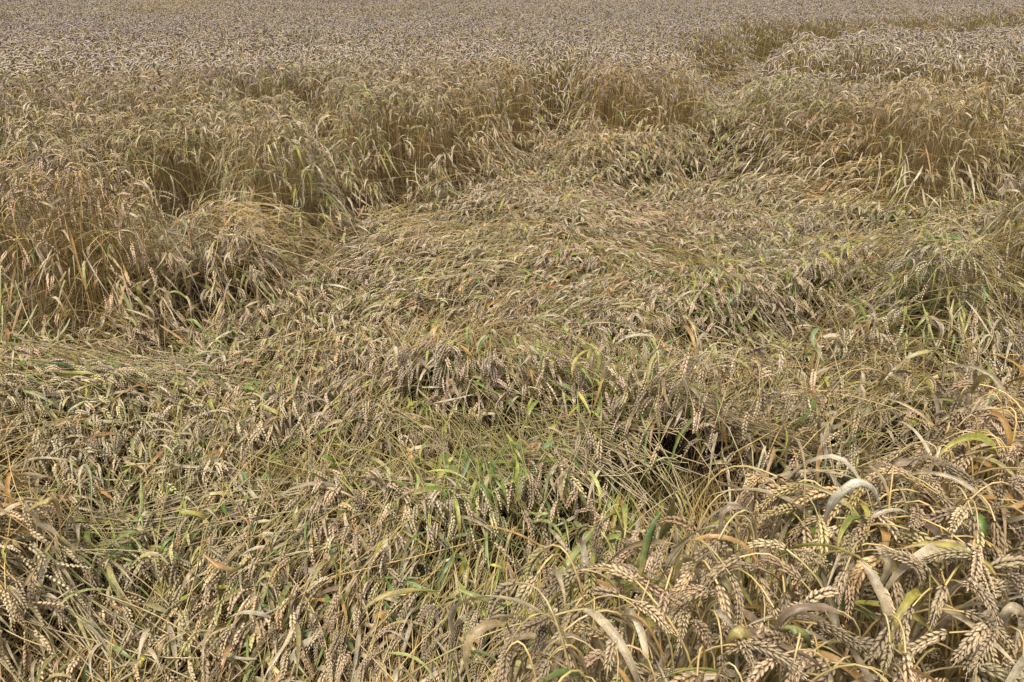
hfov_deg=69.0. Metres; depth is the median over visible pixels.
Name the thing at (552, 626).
wheat stalk
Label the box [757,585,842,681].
wheat stalk
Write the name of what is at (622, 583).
wheat stalk
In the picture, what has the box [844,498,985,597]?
wheat stalk
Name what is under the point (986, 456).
wheat stalk
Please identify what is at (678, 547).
wheat stalk
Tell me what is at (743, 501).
wheat stalk
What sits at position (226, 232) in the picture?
wheat tuft
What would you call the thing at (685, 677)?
wheat stalk
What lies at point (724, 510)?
wheat stalk
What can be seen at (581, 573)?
wheat stalk
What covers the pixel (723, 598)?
wheat stalk
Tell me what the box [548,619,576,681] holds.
wheat stalk
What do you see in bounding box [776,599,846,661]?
wheat stalk
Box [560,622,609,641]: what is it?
wheat stalk
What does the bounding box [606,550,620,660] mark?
wheat stalk
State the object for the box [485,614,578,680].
wheat stalk
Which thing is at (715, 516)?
wheat stalk
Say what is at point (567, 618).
wheat stalk
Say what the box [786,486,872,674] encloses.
wheat stalk
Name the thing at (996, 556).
wheat stalk
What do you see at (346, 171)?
wheat tuft
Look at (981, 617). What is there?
wheat stalk
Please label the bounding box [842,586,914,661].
wheat stalk
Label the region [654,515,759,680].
wheat stalk
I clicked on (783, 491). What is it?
wheat stalk
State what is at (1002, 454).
wheat stalk
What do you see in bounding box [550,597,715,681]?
wheat stalk
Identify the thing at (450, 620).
wheat stalk
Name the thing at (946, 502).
wheat stalk
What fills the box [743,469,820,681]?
wheat stalk
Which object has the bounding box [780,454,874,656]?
wheat stalk
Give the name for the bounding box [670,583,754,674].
wheat stalk
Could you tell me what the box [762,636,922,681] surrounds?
wheat stalk
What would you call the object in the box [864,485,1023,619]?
wheat stalk
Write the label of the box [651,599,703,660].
wheat stalk
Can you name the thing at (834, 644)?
wheat stalk
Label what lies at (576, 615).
wheat stalk
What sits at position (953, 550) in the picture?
wheat stalk
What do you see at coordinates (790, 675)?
wheat stalk
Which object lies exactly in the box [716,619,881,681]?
wheat stalk
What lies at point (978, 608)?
wheat stalk
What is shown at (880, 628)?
wheat stalk
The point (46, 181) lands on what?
wheat tuft
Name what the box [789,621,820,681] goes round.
wheat stalk
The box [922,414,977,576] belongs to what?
wheat stalk
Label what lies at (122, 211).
wheat tuft
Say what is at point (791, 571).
wheat stalk
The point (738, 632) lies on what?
wheat leaf
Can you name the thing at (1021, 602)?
wheat stalk
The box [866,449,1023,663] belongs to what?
wheat stalk
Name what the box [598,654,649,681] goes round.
wheat stalk
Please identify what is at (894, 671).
wheat stalk
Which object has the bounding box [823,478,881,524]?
wheat leaf
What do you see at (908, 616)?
wheat stalk
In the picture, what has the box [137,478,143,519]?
wheat leaf
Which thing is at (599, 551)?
wheat stalk
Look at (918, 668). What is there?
wheat stalk
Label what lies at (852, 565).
wheat stalk
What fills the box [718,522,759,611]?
wheat stalk
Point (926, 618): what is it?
wheat stalk
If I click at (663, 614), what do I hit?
wheat stalk
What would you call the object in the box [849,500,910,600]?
wheat stalk
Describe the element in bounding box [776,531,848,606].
wheat stalk
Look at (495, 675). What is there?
wheat stalk
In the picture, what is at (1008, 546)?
wheat stalk
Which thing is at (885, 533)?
wheat stalk
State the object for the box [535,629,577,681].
wheat stalk
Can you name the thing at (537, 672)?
wheat stalk
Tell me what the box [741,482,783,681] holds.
wheat stalk
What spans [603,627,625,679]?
wheat stalk
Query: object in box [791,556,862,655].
wheat stalk
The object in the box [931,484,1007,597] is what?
wheat stalk
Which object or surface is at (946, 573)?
wheat stalk
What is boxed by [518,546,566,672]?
wheat stalk
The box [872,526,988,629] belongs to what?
wheat stalk
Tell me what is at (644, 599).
wheat stalk
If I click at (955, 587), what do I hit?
wheat stalk
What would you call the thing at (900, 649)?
wheat leaf
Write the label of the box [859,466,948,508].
wheat stalk
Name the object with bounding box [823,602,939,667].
wheat stalk
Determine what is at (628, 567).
wheat stalk
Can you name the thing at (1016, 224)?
wheat tuft
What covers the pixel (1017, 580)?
wheat stalk
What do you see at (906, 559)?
wheat stalk
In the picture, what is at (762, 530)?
wheat stalk
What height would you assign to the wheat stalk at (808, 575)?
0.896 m
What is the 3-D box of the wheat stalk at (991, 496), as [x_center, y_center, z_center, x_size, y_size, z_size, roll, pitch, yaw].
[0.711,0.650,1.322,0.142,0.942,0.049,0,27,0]
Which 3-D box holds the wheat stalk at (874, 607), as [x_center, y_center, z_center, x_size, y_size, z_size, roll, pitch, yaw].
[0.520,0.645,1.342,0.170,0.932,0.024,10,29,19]
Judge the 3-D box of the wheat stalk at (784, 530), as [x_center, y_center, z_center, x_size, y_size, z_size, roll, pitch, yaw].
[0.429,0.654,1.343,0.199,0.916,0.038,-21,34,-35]
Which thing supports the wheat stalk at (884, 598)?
on the ground
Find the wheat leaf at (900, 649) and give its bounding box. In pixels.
[887,642,910,680]
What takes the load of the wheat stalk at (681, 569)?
on the ground
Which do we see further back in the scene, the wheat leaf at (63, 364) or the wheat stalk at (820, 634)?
the wheat leaf at (63, 364)
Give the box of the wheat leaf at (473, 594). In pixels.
[455,588,508,606]
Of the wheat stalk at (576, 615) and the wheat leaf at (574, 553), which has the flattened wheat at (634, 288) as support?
the wheat leaf at (574, 553)
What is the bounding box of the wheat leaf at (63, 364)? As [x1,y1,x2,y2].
[36,361,76,370]
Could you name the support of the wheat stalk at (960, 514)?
on the ground
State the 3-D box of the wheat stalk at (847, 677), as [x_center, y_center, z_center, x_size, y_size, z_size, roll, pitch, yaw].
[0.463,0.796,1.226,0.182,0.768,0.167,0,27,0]
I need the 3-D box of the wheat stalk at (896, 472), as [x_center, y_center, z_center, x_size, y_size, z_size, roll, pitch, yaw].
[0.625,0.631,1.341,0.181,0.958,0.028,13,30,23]
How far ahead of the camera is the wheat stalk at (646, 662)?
1.18 m
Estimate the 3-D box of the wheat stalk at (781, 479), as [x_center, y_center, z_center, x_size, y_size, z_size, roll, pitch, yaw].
[0.384,0.607,1.434,0.138,0.915,0.192,-14,30,-26]
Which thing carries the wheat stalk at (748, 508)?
on the ground
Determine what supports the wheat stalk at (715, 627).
on the flattened wheat at (634, 288)
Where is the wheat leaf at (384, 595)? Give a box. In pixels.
[362,588,441,609]
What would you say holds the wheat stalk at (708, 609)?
on the flattened wheat at (634, 288)
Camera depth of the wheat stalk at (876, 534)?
1.10 m
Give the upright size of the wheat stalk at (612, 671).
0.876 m
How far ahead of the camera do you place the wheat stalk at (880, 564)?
1.17 m
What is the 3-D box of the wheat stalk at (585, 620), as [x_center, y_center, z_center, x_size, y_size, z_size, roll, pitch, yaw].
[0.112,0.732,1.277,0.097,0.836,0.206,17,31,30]
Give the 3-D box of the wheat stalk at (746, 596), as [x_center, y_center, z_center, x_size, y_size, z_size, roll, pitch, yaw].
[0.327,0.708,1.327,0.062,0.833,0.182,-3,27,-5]
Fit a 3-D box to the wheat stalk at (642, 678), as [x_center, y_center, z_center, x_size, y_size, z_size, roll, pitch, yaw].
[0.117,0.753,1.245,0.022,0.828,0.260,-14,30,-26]
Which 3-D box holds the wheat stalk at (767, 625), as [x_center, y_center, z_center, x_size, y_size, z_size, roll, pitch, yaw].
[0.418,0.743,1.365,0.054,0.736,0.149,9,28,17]
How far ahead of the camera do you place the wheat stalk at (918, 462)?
1.19 m
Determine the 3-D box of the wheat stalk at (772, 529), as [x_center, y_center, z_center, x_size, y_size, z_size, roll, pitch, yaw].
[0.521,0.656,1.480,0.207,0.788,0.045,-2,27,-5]
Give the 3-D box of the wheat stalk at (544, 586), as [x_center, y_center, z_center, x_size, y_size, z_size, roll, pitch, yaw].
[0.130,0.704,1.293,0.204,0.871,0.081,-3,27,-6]
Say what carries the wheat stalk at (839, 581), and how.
on the ground
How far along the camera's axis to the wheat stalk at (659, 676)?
1.02 m
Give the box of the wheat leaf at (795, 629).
[779,625,811,647]
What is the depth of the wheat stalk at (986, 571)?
0.96 m
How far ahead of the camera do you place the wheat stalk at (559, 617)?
1.13 m
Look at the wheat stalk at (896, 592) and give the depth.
1.00 m
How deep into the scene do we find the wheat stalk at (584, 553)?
1.25 m
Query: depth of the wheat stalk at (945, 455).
1.29 m
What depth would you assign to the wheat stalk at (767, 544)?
1.04 m
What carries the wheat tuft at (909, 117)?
on the ground
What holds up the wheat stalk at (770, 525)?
on the ground
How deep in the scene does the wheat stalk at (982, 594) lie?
0.93 m
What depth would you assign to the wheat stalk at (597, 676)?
1.24 m
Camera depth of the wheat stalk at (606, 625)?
0.96 m
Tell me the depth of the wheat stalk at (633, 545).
1.15 m
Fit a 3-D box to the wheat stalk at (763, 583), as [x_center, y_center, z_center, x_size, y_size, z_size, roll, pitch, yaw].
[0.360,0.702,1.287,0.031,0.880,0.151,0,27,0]
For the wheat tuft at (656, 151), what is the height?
0.704 m
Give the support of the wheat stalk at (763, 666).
on the ground
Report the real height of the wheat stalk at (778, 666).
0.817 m
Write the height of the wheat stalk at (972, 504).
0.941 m
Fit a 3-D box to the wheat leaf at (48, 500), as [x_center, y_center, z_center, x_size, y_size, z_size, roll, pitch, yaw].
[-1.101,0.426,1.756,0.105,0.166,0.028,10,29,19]
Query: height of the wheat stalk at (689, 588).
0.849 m
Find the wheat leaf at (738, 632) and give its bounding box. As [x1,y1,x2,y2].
[725,626,753,668]
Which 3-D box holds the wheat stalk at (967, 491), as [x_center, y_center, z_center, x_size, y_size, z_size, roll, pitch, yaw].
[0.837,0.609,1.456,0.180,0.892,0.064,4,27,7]
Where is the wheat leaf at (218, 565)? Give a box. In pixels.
[203,554,246,571]
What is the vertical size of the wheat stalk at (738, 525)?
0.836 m
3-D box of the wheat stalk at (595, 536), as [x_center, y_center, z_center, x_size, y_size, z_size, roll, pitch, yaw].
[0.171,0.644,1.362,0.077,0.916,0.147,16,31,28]
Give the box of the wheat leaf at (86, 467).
[77,464,91,519]
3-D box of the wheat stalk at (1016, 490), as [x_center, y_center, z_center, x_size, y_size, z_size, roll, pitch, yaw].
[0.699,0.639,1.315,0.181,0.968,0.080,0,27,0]
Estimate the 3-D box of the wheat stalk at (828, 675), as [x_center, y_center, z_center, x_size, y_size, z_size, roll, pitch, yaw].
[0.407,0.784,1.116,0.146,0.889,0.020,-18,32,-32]
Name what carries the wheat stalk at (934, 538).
on the ground
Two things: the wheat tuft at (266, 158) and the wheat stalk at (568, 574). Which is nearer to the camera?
the wheat stalk at (568, 574)
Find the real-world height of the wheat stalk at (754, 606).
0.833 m
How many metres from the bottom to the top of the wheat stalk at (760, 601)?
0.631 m
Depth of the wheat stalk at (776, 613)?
0.98 m
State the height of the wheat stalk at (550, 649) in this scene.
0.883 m
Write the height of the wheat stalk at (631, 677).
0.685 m
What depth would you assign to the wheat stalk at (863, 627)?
1.11 m
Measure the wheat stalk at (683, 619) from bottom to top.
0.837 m
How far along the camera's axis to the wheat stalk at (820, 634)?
1.03 m
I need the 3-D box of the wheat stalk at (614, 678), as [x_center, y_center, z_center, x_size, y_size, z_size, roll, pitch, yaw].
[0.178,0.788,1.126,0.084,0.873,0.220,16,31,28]
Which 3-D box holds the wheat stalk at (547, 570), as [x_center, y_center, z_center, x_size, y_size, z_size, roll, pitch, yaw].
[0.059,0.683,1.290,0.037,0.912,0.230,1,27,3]
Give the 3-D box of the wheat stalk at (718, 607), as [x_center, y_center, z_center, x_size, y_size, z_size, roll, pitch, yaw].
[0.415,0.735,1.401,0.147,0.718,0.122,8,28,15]
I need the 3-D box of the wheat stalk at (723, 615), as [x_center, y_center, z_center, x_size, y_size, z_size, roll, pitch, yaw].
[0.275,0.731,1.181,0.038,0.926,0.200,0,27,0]
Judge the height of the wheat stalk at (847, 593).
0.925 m
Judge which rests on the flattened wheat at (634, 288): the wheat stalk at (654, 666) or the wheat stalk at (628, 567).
the wheat stalk at (654, 666)
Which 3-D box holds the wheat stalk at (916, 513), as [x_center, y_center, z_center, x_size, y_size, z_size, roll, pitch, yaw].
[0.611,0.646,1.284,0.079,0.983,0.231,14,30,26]
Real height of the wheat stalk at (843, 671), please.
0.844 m
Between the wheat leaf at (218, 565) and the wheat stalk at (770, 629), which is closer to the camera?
the wheat stalk at (770, 629)
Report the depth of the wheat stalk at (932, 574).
1.05 m
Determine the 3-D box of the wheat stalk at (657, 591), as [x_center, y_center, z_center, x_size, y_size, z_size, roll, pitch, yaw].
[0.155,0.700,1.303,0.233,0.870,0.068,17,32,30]
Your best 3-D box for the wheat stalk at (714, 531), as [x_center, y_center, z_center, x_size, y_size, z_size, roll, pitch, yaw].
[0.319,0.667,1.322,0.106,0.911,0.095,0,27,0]
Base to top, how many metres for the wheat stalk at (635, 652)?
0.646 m
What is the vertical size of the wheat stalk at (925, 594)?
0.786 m
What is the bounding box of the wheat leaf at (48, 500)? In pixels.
[26,497,61,545]
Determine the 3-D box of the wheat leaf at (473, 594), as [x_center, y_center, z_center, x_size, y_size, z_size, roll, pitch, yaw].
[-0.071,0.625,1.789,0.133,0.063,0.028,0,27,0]
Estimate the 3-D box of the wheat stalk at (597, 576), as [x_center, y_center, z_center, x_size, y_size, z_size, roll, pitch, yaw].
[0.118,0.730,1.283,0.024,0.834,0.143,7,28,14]
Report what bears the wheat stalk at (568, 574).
on the ground
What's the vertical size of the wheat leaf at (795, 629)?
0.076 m
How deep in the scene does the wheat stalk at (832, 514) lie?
1.09 m
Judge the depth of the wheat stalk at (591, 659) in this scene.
0.99 m
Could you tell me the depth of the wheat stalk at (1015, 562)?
1.01 m
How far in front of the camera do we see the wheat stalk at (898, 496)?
1.32 m
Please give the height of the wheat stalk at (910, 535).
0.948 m
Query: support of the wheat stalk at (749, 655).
on the ground
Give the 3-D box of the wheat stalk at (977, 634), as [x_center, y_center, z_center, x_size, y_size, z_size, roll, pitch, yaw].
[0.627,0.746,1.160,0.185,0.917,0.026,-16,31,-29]
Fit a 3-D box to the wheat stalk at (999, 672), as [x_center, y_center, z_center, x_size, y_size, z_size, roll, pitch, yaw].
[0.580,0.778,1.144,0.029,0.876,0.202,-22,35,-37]
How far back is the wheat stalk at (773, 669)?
1.14 m
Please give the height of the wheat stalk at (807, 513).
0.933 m
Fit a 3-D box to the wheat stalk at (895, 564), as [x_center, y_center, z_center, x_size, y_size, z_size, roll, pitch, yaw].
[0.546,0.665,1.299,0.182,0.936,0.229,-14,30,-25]
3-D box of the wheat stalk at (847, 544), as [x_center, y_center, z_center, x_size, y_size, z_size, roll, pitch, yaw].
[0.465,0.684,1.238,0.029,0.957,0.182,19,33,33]
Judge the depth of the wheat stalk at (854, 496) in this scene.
1.10 m
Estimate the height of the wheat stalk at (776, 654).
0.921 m
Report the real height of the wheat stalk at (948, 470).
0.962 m
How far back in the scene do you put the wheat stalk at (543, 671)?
0.97 m
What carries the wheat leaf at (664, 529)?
attached to the wheat stalk at (633, 545)
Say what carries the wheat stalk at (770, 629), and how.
on the ground
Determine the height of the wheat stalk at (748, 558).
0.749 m
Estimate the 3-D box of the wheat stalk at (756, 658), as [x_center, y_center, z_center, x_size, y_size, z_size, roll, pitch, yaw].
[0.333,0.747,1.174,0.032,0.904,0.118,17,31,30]
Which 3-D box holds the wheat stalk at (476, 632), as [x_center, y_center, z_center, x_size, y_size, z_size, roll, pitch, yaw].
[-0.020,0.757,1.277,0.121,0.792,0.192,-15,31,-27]
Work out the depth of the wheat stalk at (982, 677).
0.98 m
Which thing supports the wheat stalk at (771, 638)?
on the ground
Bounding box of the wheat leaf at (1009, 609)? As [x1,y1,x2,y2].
[997,602,1023,634]
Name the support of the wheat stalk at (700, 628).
on the ground
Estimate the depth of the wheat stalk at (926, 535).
1.24 m
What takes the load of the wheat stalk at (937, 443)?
on the ground
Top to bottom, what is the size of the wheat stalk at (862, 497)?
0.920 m
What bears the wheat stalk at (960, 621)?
on the flattened wheat at (634, 288)
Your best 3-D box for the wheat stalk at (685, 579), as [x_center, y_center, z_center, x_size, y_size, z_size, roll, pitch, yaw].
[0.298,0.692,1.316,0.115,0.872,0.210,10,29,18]
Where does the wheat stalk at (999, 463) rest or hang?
on the ground
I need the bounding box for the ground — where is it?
[0,54,1023,681]
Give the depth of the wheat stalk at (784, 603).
0.98 m
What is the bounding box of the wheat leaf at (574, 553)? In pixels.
[555,512,614,577]
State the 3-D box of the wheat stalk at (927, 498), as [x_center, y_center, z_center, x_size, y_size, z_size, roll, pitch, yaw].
[0.599,0.641,1.358,0.164,0.924,0.029,-6,28,-11]
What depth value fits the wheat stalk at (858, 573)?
1.01 m
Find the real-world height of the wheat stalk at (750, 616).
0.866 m
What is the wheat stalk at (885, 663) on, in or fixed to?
on the ground
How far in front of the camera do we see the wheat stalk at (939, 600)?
0.98 m
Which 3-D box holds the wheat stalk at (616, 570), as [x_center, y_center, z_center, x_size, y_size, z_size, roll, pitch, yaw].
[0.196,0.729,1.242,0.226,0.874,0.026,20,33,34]
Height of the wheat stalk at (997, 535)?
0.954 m
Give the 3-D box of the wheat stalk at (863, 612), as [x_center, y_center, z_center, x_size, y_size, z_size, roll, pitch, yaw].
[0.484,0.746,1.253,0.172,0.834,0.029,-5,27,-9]
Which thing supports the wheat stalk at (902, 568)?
on the ground
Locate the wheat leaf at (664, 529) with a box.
[656,488,675,545]
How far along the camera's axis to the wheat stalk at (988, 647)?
0.91 m
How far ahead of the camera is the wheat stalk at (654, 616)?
1.00 m
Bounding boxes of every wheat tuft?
[0,137,201,358]
[44,167,237,354]
[106,189,375,347]
[164,90,399,265]
[305,136,441,215]
[477,89,750,189]
[790,213,1023,378]
[794,73,1023,215]
[919,144,1023,351]
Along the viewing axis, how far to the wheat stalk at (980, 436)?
1.23 m
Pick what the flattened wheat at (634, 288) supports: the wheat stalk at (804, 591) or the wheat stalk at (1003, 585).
the wheat stalk at (804, 591)
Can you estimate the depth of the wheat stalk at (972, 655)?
0.95 m
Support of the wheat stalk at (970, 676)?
on the ground
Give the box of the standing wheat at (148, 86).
[0,0,1023,681]
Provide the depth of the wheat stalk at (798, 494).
1.16 m
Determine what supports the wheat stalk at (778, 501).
on the ground
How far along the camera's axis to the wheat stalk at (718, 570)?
1.00 m
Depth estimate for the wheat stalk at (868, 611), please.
1.04 m
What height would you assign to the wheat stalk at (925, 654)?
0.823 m
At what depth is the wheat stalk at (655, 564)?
1.04 m
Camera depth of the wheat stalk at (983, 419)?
1.31 m
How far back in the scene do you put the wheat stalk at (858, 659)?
0.94 m
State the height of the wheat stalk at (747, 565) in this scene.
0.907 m
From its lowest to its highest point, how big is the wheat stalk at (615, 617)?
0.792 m
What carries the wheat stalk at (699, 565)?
on the ground
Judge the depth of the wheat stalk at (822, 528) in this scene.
1.05 m
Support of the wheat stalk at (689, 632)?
on the ground
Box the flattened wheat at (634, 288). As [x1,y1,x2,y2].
[0,24,1023,681]
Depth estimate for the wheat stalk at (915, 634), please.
1.10 m
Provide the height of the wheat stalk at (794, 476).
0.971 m
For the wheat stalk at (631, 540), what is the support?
on the ground
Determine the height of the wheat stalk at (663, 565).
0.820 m
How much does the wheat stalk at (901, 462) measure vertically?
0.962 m
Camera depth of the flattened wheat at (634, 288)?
2.75 m
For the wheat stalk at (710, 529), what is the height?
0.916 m
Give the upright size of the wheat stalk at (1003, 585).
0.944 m
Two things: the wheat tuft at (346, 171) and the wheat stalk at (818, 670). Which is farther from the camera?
the wheat tuft at (346, 171)
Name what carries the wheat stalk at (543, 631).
on the ground
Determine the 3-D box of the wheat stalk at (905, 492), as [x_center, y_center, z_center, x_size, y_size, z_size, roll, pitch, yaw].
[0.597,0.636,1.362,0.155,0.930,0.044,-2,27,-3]
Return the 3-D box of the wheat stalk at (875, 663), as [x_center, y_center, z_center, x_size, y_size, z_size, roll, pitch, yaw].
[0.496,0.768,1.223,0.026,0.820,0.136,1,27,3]
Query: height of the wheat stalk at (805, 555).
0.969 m
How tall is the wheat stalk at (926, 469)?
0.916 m
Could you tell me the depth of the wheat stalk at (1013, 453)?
1.23 m
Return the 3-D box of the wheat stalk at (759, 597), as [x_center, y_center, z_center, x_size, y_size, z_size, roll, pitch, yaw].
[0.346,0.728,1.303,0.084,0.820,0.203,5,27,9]
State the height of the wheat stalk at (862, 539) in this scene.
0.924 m
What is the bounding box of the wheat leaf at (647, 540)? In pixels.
[638,511,661,586]
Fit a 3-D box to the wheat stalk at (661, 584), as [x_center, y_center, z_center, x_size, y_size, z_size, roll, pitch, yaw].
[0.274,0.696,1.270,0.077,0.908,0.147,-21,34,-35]
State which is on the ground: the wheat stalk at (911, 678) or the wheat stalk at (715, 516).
the wheat stalk at (911, 678)
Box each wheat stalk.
[447,595,581,681]
[462,619,559,681]
[468,524,576,659]
[482,578,573,681]
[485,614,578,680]
[486,640,585,681]
[491,640,536,681]
[496,608,638,681]
[497,648,525,681]
[510,616,577,664]
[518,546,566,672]
[520,544,591,681]
[524,640,589,681]
[528,636,616,681]
[528,646,586,681]
[530,624,559,680]
[531,566,621,667]
[535,569,633,656]
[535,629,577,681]
[537,609,668,675]
[540,563,565,659]
[545,572,628,676]
[547,611,559,630]
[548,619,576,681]
[549,606,637,671]
[550,567,678,671]
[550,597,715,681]
[553,594,602,681]
[556,623,633,679]
[557,597,609,681]
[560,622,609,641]
[564,555,664,651]
[565,641,645,681]
[570,561,595,612]
[571,594,665,670]
[574,572,608,681]
[575,523,623,672]
[577,608,655,681]
[577,610,688,664]
[578,524,596,655]
[578,580,663,627]
[584,584,674,678]
[586,573,600,655]
[590,502,631,679]
[590,562,693,676]
[594,601,678,673]
[595,537,658,661]
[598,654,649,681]
[603,500,708,661]
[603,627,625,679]
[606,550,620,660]
[610,656,641,681]
[612,583,716,668]
[615,563,662,677]
[619,625,651,676]
[621,537,688,667]
[625,538,668,674]
[634,524,760,649]
[634,618,695,666]
[639,566,672,660]
[640,532,720,615]
[644,561,707,670]
[646,618,714,681]
[647,641,682,681]
[647,666,706,681]
[651,565,770,681]
[651,578,734,649]
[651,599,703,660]
[651,624,702,666]
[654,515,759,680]
[655,465,810,669]
[657,647,676,681]
[659,667,734,681]
[661,549,742,681]
[664,602,705,675]
[665,584,733,599]
[666,490,765,665]
[667,559,731,667]
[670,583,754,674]
[672,571,757,678]
[675,608,696,654]
[680,558,781,592]
[680,599,783,681]
[681,639,810,681]
[683,616,760,681]
[685,580,733,651]
[688,539,766,679]
[690,517,743,681]
[690,568,796,658]
[690,595,856,662]
[692,613,785,640]
[692,645,705,681]
[695,508,740,681]
[697,552,786,681]
[697,560,800,660]
[698,504,756,677]
[700,543,878,644]
[701,515,754,681]
[704,476,835,611]
[705,609,738,681]
[705,615,843,671]
[707,624,812,681]
[708,604,804,681]
[709,588,793,658]
[710,502,793,596]
[710,595,771,680]
[713,637,807,679]
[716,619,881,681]
[717,543,761,656]
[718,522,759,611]
[718,551,774,681]
[719,624,790,681]
[722,482,786,584]
[729,472,773,681]
[729,520,760,663]
[731,621,815,681]
[732,513,798,556]
[733,469,854,610]
[735,477,790,588]
[735,645,833,681]
[736,538,838,681]
[738,503,853,661]
[740,593,767,674]
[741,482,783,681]
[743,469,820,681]
[744,558,790,661]
[744,612,763,623]
[744,654,791,681]
[745,623,859,672]
[751,495,830,599]
[752,642,808,681]
[754,483,839,651]
[755,550,895,675]
[757,503,830,679]
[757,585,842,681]
[758,556,840,681]
[760,486,823,615]
[760,612,773,679]
[761,523,833,559]
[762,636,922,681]
[763,499,822,536]
[764,632,800,681]
[766,549,944,681]
[767,479,847,620]
[767,531,790,602]
[768,562,811,681]
[768,601,860,681]
[768,639,873,681]
[771,500,817,617]
[773,560,823,614]
[773,625,824,681]
[776,481,867,649]
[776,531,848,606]
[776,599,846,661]
[779,488,856,672]
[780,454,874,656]
[780,665,878,681]
[784,437,805,588]
[786,481,874,661]
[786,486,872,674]
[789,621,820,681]
[791,486,878,671]
[791,518,926,623]
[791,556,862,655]
[793,661,853,681]
[794,521,835,647]
[794,606,875,665]
[795,548,863,663]
[799,658,892,679]
[800,625,899,675]
[803,486,903,642]
[805,543,927,642]
[805,609,881,672]
[806,477,966,646]
[807,503,971,611]
[808,488,936,677]
[811,508,957,642]
[812,619,835,665]
[813,655,861,681]
[814,504,876,665]
[814,515,984,639]
[818,597,935,661]
[823,485,901,585]
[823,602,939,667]
[825,621,899,657]
[826,531,854,620]
[828,560,851,634]
[830,554,905,661]
[831,539,863,658]
[833,498,1023,677]
[833,523,927,678]
[833,621,880,680]
[833,654,899,681]
[835,644,952,669]
[836,498,903,644]
[839,516,896,599]
[839,517,1012,620]
[840,470,888,561]
[840,554,981,671]
[840,562,895,605]
[841,614,916,681]
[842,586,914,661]
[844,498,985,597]
[847,480,916,629]
[847,541,939,663]
[847,571,881,681]
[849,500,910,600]
[849,651,913,681]
[850,474,917,543]
[851,543,927,629]
[851,630,923,681]
[857,465,893,635]
[857,588,923,668]
[858,579,1006,669]
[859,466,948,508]
[860,420,944,681]
[862,466,957,663]
[862,502,934,633]
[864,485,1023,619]
[864,545,907,583]
[864,587,920,681]
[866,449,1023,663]
[868,612,895,680]
[869,549,915,608]
[872,503,953,630]
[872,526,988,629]
[874,459,969,659]
[876,546,953,665]
[879,441,943,578]
[879,500,948,675]
[879,568,1014,656]
[880,539,984,627]
[880,587,932,658]
[881,591,1023,681]
[890,454,966,681]
[891,468,930,580]
[891,629,1005,681]
[892,592,1017,681]
[893,529,960,681]
[895,471,997,677]
[898,493,1005,641]
[901,647,942,681]
[902,541,1011,638]
[902,553,1023,671]
[902,577,1016,670]
[904,444,951,612]
[909,599,1023,681]
[911,450,956,666]
[911,485,981,578]
[912,616,1010,681]
[913,481,1023,585]
[913,494,1019,653]
[914,606,941,664]
[915,662,1023,681]
[917,657,952,681]
[918,563,962,665]
[919,572,1023,637]
[921,522,1000,642]
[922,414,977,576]
[923,428,973,675]
[923,505,1012,608]
[923,557,997,598]
[924,431,987,647]
[927,429,1022,593]
[927,456,1003,677]
[927,477,1015,680]
[928,445,1023,535]
[930,505,986,667]
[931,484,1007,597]
[931,533,999,680]
[934,432,1001,681]
[936,434,1011,681]
[938,553,978,681]
[944,407,1016,648]
[945,445,980,601]
[950,611,998,666]
[951,467,1022,595]
[953,429,1008,648]
[957,574,1023,652]
[959,614,1021,681]
[963,499,1022,645]
[964,609,1002,681]
[1005,444,1023,524]
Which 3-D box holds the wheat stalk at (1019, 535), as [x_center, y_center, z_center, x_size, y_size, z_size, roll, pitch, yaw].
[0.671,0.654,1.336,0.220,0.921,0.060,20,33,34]
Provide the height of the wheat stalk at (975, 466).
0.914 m
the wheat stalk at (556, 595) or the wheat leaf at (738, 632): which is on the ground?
the wheat stalk at (556, 595)
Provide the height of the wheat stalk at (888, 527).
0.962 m
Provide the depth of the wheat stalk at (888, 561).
0.98 m
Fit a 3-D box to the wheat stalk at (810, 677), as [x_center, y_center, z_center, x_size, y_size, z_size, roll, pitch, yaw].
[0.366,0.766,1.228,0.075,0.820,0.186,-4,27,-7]
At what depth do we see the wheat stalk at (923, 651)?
1.08 m
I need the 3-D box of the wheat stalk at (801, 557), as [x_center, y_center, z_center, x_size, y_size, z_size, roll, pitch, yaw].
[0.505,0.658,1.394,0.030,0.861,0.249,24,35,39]
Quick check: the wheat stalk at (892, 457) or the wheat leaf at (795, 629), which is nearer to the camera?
the wheat leaf at (795, 629)
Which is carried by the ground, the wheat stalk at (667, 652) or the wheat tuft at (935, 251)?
the wheat tuft at (935, 251)
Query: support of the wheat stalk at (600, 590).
on the ground
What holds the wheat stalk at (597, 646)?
on the ground
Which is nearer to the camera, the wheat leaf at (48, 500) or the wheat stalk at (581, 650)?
the wheat stalk at (581, 650)
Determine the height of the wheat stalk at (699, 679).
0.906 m
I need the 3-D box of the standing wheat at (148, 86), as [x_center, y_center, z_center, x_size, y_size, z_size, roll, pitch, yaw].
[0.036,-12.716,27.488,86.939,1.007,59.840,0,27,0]
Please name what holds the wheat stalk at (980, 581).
on the ground
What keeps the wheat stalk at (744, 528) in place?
on the ground
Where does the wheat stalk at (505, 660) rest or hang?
on the ground
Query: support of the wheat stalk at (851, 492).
on the ground
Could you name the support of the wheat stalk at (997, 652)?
on the ground
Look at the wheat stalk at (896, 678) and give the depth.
0.91 m
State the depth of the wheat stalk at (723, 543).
1.05 m
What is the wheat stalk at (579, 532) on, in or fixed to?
on the ground
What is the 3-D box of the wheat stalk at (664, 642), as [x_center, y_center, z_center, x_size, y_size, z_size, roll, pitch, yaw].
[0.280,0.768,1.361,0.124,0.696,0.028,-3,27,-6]
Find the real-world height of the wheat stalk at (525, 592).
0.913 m
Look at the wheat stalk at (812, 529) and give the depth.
1.16 m

